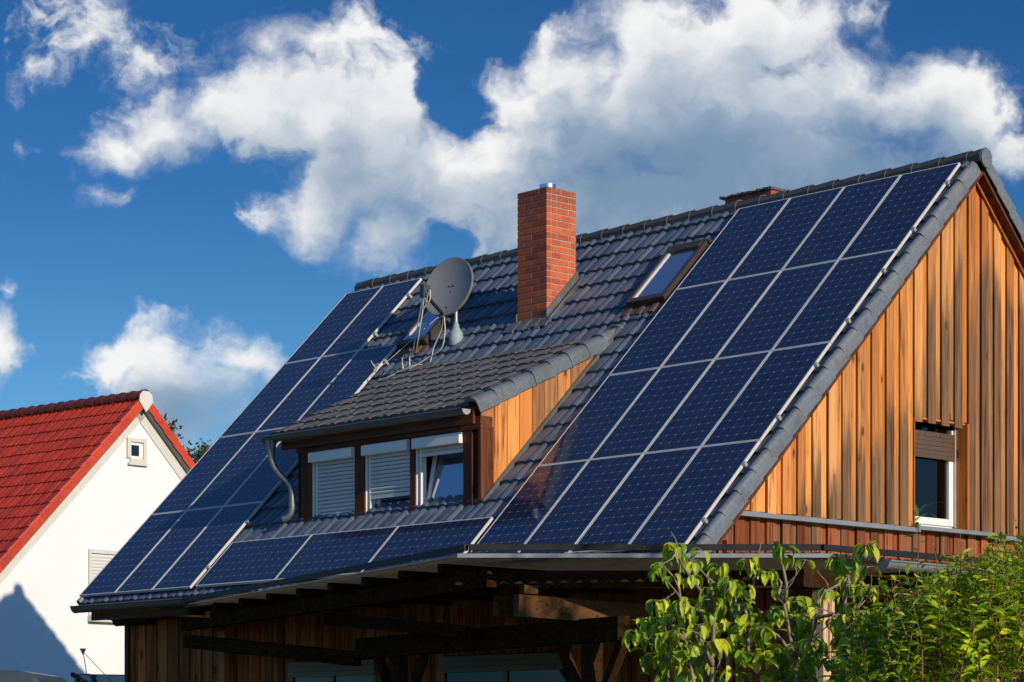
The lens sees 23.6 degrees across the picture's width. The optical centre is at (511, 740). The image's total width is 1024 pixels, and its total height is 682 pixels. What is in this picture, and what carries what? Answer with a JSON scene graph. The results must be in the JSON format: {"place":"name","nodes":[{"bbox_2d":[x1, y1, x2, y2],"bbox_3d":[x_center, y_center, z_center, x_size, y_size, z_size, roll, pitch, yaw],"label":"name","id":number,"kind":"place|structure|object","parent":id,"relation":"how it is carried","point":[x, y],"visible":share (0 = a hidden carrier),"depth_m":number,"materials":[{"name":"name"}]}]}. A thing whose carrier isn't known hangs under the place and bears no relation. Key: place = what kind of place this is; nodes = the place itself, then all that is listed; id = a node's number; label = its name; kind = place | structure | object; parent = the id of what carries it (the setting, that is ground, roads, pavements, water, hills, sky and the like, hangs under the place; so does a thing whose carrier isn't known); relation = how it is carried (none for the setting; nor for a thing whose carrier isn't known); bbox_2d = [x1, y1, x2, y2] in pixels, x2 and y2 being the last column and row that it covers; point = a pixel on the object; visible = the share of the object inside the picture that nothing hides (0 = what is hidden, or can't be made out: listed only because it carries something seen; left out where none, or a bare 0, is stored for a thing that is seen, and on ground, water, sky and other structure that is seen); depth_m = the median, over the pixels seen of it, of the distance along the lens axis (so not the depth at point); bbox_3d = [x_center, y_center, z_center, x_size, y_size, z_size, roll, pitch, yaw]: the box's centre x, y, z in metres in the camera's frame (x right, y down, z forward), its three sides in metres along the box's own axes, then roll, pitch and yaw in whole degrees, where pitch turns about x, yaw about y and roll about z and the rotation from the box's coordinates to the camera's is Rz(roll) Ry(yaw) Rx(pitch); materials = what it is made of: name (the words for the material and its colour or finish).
{"place":"outdoors","nodes":[
{"label":"outdoors","id":0,"kind":"place"},
{"bbox_2d":[0,389,194,681],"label":"white house","id":1,"kind":"structure","parent":0,"point":[88,485],"depth_m":55.23,"materials":[{"name":"white paint"}]},
{"bbox_2d":[87,549,117,622],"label":"shuttered window","id":2,"kind":"structure","parent":1,"relation":"in","point":[96,563],"depth_m":55.17,"materials":[{"name":"white plastic"}]},
{"bbox_2d":[126,437,147,466],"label":"attic window","id":3,"kind":"structure","parent":1,"relation":"in","point":[134,450],"depth_m":56.03,"materials":[{"name":"white plastic"}]},
{"bbox_2d":[71,672,123,681],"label":"glass roof","id":4,"kind":"structure","parent":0,"point":[97,677],"depth_m":42.89,"materials":[{"name":"glass"}]},
{"bbox_2d":[80,648,111,681],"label":"wind spinner","id":5,"kind":"object","parent":4,"relation":"on","point":[82,650],"visible":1,"depth_m":42.29,"materials":[{"name":"grey metal"}]},
{"bbox_2d":[165,417,210,463],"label":"tree","id":6,"kind":"object","parent":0,"point":[202,447],"depth_m":73.58,"materials":[{"name":"green plant"}]},
{"bbox_2d":[0,0,1023,460],"label":"sky","id":7,"kind":"structure","parent":0,"point":[189,189],"materials":[{"name":"blue"}]},
{"label":"ground","id":8,"kind":"structure","parent":0,"visible":0},
{"bbox_2d":[0,670,66,681],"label":"van","id":9,"kind":"object","parent":8,"relation":"on","point":[15,676],"visible":1,"depth_m":24.13,"materials":[{"name":"grey metal"}]},
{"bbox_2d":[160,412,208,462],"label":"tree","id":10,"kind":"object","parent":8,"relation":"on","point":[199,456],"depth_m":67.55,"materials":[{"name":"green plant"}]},
{"bbox_2d":[70,147,1023,681],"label":"timber house","id":11,"kind":"structure","parent":8,"relation":"on","point":[908,397],"depth_m":34.43,"materials":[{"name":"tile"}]},
{"bbox_2d":[79,511,185,596],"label":"solar panel","id":12,"kind":"object","parent":11,"relation":"attached to","point":[129,556],"visible":1,"depth_m":39.48,"materials":[{"name":"glass"}]},
{"bbox_2d":[115,507,222,594],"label":"solar panel","id":13,"kind":"object","parent":11,"relation":"attached to","point":[156,564],"visible":1,"depth_m":38.75,"materials":[{"name":"glass"}]},
{"bbox_2d":[151,432,254,514],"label":"solar panel","id":14,"kind":"object","parent":11,"relation":"attached to","point":[206,469],"visible":1,"depth_m":40.45,"materials":[{"name":"glass"}]},
{"bbox_2d":[152,502,262,591],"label":"solar panel","id":15,"kind":"object","parent":11,"relation":"attached to","point":[212,541],"visible":1,"depth_m":37.99,"materials":[{"name":"glass"}]},
{"bbox_2d":[187,428,281,510],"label":"solar panel","id":16,"kind":"object","parent":11,"relation":"attached to","point":[234,474],"visible":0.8,"depth_m":39.65,"materials":[{"name":"glass"}]},
{"bbox_2d":[195,534,311,587],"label":"solar panel","id":17,"kind":"object","parent":11,"relation":"attached to","point":[252,561],"visible":0.89,"depth_m":36.61,"materials":[{"name":"glass"}]},
{"bbox_2d":[225,441,298,505],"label":"solar panel","id":18,"kind":"object","parent":11,"relation":"attached to","point":[261,483],"visible":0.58,"depth_m":38.80,"materials":[{"name":"glass"}]},
{"bbox_2d":[219,358,319,437],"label":"solar panel","id":19,"kind":"object","parent":11,"relation":"attached to","point":[267,399],"visible":1,"depth_m":41.39,"materials":[{"name":"glass"}]},
{"bbox_2d":[256,351,357,431],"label":"solar panel","id":20,"kind":"object","parent":11,"relation":"attached to","point":[304,394],"visible":0.82,"depth_m":40.66,"materials":[{"name":"glass"}]},
{"bbox_2d":[287,659,376,681],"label":"ground floor window","id":21,"kind":"structure","parent":11,"relation":"in","point":[299,671],"depth_m":35.86,"materials":[{"name":"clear glass"}]},
{"bbox_2d":[284,286,382,363],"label":"solar panel","id":22,"kind":"object","parent":11,"relation":"attached to","point":[332,326],"visible":1,"depth_m":42.34,"materials":[{"name":"glass"}]},
{"bbox_2d":[275,526,397,579],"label":"solar panel","id":23,"kind":"object","parent":11,"relation":"attached to","point":[320,552],"visible":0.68,"depth_m":35.25,"materials":[{"name":"glass"}]},
{"bbox_2d":[299,344,396,419],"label":"solar panel","id":24,"kind":"object","parent":11,"relation":"attached to","point":[355,373],"visible":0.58,"depth_m":40.01,"materials":[{"name":"glass"}]},
{"bbox_2d":[321,278,421,356],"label":"solar panel","id":25,"kind":"object","parent":11,"relation":"attached to","point":[380,308],"visible":1,"depth_m":41.58,"materials":[{"name":"glass"}]},
{"bbox_2d":[363,317,437,382],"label":"tied wires","id":26,"kind":"object","parent":11,"relation":"attached to","point":[375,370],"visible":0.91,"depth_m":39.57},
{"bbox_2d":[376,257,473,381],"bbox_3d":[-1.356,-6.708,39.036,0.931,1.901,1.617,0,0,-34],"label":"satellite dish","id":27,"kind":"object","parent":11,"relation":"attached to","point":[445,290],"visible":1,"depth_m":38.85,"materials":[{"name":"metal"}]},
{"bbox_2d":[362,517,492,571],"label":"solar panel","id":28,"kind":"object","parent":11,"relation":"attached to","point":[403,540],"visible":0.58,"depth_m":33.87,"materials":[{"name":"glass"}]},
{"bbox_2d":[439,652,571,681],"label":"ground floor window","id":29,"kind":"structure","parent":11,"relation":"in","point":[531,667],"depth_m":33.16,"materials":[{"name":"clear glass"}]},
{"bbox_2d":[471,460,588,552],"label":"solar panel","id":30,"kind":"object","parent":11,"relation":"attached to","point":[530,505],"visible":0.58,"depth_m":32.95,"materials":[{"name":"glass"}]},
{"bbox_2d":[519,454,642,552],"bbox_3d":[0.889,-3.066,32.165,0.992,1.948,0.042,0,-45,47],"label":"solar panel","id":31,"kind":"object","parent":11,"relation":"attached to","point":[579,505],"visible":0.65,"depth_m":32.19,"materials":[{"name":"glass"}]},
{"bbox_2d":[538,368,659,465],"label":"solar panel","id":32,"kind":"object","parent":11,"relation":"attached to","point":[596,420],"visible":1,"depth_m":33.83,"materials":[{"name":"glass"}]},
{"bbox_2d":[569,447,699,552],"bbox_3d":[1.582,-3.064,31.430,0.992,1.948,0.042,0,-45,47],"label":"solar panel","id":33,"kind":"object","parent":11,"relation":"attached to","point":[634,501],"visible":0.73,"depth_m":31.43,"materials":[{"name":"glass"}]},
{"bbox_2d":[590,359,713,459],"bbox_3d":[1.899,-4.449,33.113,0.992,1.948,0.042,0,-45,47],"label":"solar panel","id":34,"kind":"object","parent":11,"relation":"attached to","point":[650,412],"visible":1,"depth_m":33.09,"materials":[{"name":"glass"}]},
{"bbox_2d":[609,280,726,374],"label":"solar panel","id":35,"kind":"object","parent":11,"relation":"attached to","point":[666,329],"visible":1,"depth_m":34.77,"materials":[{"name":"glass"}]},
{"bbox_2d":[630,440,760,549],"bbox_3d":[2.273,-3.064,30.693,0.992,1.948,0.042,0,-45,47],"label":"solar panel","id":36,"kind":"object","parent":11,"relation":"attached to","point":[696,491],"visible":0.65,"depth_m":30.67,"materials":[{"name":"glass"}]},
{"bbox_2d":[645,351,770,452],"bbox_3d":[2.591,-4.448,32.377,0.992,0.042,1.948,0,45,47],"label":"solar panel","id":37,"kind":"object","parent":11,"relation":"attached to","point":[706,404],"visible":1,"depth_m":32.35,"materials":[{"name":"glass"}]},
{"bbox_2d":[661,271,780,366],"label":"solar panel","id":38,"kind":"object","parent":11,"relation":"attached to","point":[720,320],"visible":1,"depth_m":34.04,"materials":[{"name":"glass"}]},
{"bbox_2d":[676,198,789,289],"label":"solar panel","id":39,"kind":"object","parent":11,"relation":"attached to","point":[730,247],"visible":1,"depth_m":35.72,"materials":[{"name":"glass"}]},
{"bbox_2d":[701,342,831,446],"bbox_3d":[3.282,-4.448,31.640,0.992,1.948,0.042,0,-45,47],"label":"solar panel","id":40,"kind":"object","parent":11,"relation":"attached to","point":[767,394],"visible":1,"depth_m":31.61,"materials":[{"name":"glass"}]},
{"bbox_2d":[716,260,837,358],"bbox_3d":[3.600,-5.832,33.324,0.992,1.948,0.042,0,-45,47],"label":"solar panel","id":41,"kind":"object","parent":11,"relation":"attached to","point":[775,311],"visible":1,"depth_m":33.30,"materials":[{"name":"glass"}]},
{"bbox_2d":[728,187,843,279],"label":"solar panel","id":42,"kind":"object","parent":11,"relation":"attached to","point":[779,242],"visible":1,"depth_m":34.99,"materials":[{"name":"glass"}]},
{"bbox_2d":[772,249,897,350],"bbox_3d":[4.290,-5.833,32.587,0.992,1.948,0.042,0,-45,47],"label":"solar panel","id":43,"kind":"object","parent":11,"relation":"attached to","point":[837,298],"visible":1,"depth_m":32.55,"materials":[{"name":"glass"}]},
{"bbox_2d":[782,174,900,269],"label":"solar panel","id":44,"kind":"object","parent":11,"relation":"attached to","point":[839,225],"visible":1,"depth_m":34.25,"materials":[{"name":"glass"}]},
{"bbox_2d":[839,162,960,259],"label":"solar panel","id":45,"kind":"object","parent":11,"relation":"attached to","point":[903,207],"visible":1,"depth_m":33.50,"materials":[{"name":"glass"}]},
{"bbox_2d":[915,502,942,517],"bbox_3d":[5.491,-3.072,33.573,1.037,0.397,0.457,0,0,-43],"label":"house plant","id":46,"kind":"object","parent":11,"relation":"on","point":[918,511],"visible":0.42,"depth_m":33.62,"materials":[{"name":"green plant"}]},
{"bbox_2d":[915,429,955,528],"bbox_3d":[5.680,-3.585,33.489,1.196,1.415,0.116,0,0,-43],"label":"gable window","id":47,"kind":"structure","parent":11,"relation":"in","point":[946,443],"depth_m":33.65,"materials":[{"name":"white plastic"}]},
{"bbox_2d":[111,544,1022,681],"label":"terrace canopy","id":48,"kind":"object","parent":8,"relation":"on","point":[590,626],"visible":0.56,"depth_m":28.34,"materials":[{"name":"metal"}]},
{"bbox_2d":[622,532,897,681],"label":"leaved shrub","id":49,"kind":"object","parent":8,"relation":"on","point":[801,650],"visible":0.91,"depth_m":12.47,"materials":[{"name":"green plant"}]},
{"bbox_2d":[815,511,1023,681],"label":"leafy bush","id":50,"kind":"object","parent":8,"relation":"on","point":[920,645],"visible":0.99,"depth_m":11.52,"materials":[{"name":"green plant"}]}
]}

